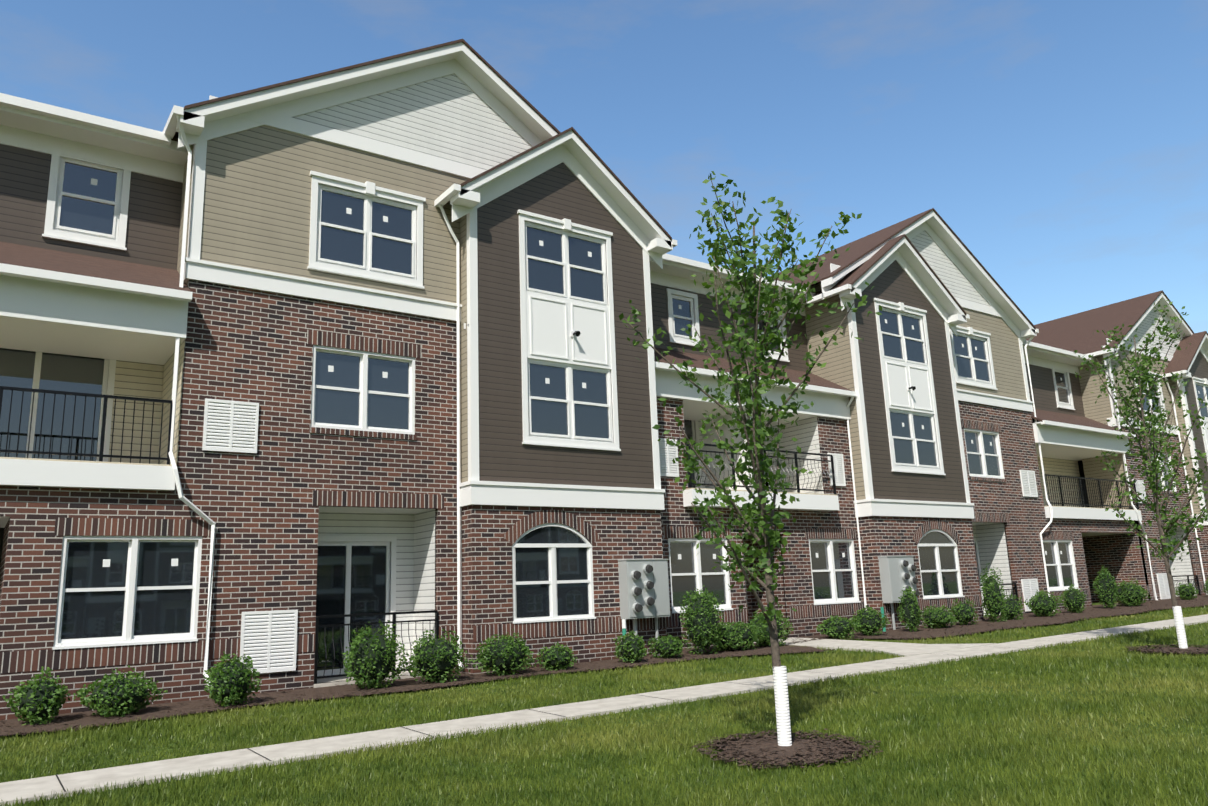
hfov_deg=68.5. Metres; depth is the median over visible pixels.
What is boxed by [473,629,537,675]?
shrub
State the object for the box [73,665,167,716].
shrub
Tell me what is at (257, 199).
tan building
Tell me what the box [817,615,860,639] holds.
shrub
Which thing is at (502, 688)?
lawn ground
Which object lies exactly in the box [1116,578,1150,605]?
shrub
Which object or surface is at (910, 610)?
shrub
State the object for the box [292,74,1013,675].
building siding
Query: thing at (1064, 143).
sky
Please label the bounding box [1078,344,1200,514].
tan building
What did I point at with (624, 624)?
utility cabinet and markers
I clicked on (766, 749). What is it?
mulch bed
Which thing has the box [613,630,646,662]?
shrub
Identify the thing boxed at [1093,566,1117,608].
shrub
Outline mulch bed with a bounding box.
[0,595,1207,768]
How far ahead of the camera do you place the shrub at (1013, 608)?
21.29 m
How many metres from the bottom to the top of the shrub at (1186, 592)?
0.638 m
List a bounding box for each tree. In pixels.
[619,171,881,745]
[1074,300,1207,647]
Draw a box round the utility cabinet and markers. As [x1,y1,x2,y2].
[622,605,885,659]
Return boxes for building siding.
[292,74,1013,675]
[1125,308,1197,594]
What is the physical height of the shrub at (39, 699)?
0.699 m
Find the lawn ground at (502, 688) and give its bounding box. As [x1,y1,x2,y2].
[0,596,1207,805]
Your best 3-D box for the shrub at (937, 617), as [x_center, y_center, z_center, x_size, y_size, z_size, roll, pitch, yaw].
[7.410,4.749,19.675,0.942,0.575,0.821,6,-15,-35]
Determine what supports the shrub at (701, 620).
on the mulch bed
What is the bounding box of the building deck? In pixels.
[0,457,1133,509]
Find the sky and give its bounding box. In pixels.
[0,0,1207,332]
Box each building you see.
[0,42,1150,719]
[0,144,1084,502]
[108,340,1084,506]
[177,125,1026,499]
[1078,293,1207,601]
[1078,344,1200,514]
[1183,350,1207,513]
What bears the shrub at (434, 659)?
on the mulch bed
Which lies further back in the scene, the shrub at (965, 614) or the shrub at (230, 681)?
the shrub at (965, 614)
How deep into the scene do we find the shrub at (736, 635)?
15.94 m
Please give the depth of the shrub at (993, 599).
20.83 m
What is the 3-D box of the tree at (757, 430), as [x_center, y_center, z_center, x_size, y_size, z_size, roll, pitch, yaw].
[1.399,0.426,7.730,2.170,5.075,1.989,-10,-14,33]
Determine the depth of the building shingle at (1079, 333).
31.85 m
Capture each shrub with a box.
[2,666,70,724]
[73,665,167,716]
[203,651,261,706]
[342,618,408,688]
[405,628,472,682]
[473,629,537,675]
[534,642,577,670]
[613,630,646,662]
[648,635,682,658]
[679,585,725,654]
[712,621,765,650]
[746,611,793,646]
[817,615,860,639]
[848,605,889,635]
[897,586,921,631]
[920,604,956,628]
[951,597,978,624]
[980,563,1006,621]
[1000,592,1023,619]
[1023,590,1060,616]
[1058,584,1086,612]
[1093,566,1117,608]
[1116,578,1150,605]
[1175,583,1198,599]
[1202,577,1207,594]
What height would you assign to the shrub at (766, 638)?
0.742 m
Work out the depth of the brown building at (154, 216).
16.17 m
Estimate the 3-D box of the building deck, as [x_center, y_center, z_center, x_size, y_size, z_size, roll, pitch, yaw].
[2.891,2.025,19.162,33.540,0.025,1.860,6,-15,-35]
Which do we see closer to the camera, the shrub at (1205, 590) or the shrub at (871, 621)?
the shrub at (871, 621)
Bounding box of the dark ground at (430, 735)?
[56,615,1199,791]
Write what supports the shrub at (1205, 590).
on the mulch bed
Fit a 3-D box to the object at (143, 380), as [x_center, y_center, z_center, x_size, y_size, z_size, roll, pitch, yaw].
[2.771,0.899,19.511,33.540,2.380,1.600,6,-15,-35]
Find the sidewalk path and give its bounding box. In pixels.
[0,614,1207,805]
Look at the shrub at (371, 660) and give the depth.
12.27 m
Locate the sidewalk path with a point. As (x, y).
(911, 653)
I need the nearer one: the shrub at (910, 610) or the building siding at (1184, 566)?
the shrub at (910, 610)
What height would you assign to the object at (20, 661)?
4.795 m
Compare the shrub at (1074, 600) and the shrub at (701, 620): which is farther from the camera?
the shrub at (1074, 600)
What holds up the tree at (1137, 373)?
on the mulch bed
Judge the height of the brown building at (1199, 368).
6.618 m
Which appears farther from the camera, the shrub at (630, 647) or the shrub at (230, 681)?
the shrub at (630, 647)
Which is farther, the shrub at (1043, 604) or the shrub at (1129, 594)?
the shrub at (1129, 594)
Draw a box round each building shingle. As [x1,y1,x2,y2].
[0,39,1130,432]
[1026,290,1207,373]
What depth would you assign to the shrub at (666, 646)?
15.06 m
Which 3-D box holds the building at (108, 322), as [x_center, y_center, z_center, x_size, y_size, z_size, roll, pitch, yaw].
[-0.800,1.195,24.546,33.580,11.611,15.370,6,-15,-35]
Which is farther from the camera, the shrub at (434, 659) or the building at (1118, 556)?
the building at (1118, 556)
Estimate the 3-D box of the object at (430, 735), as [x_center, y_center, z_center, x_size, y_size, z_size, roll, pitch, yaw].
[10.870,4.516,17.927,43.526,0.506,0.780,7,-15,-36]

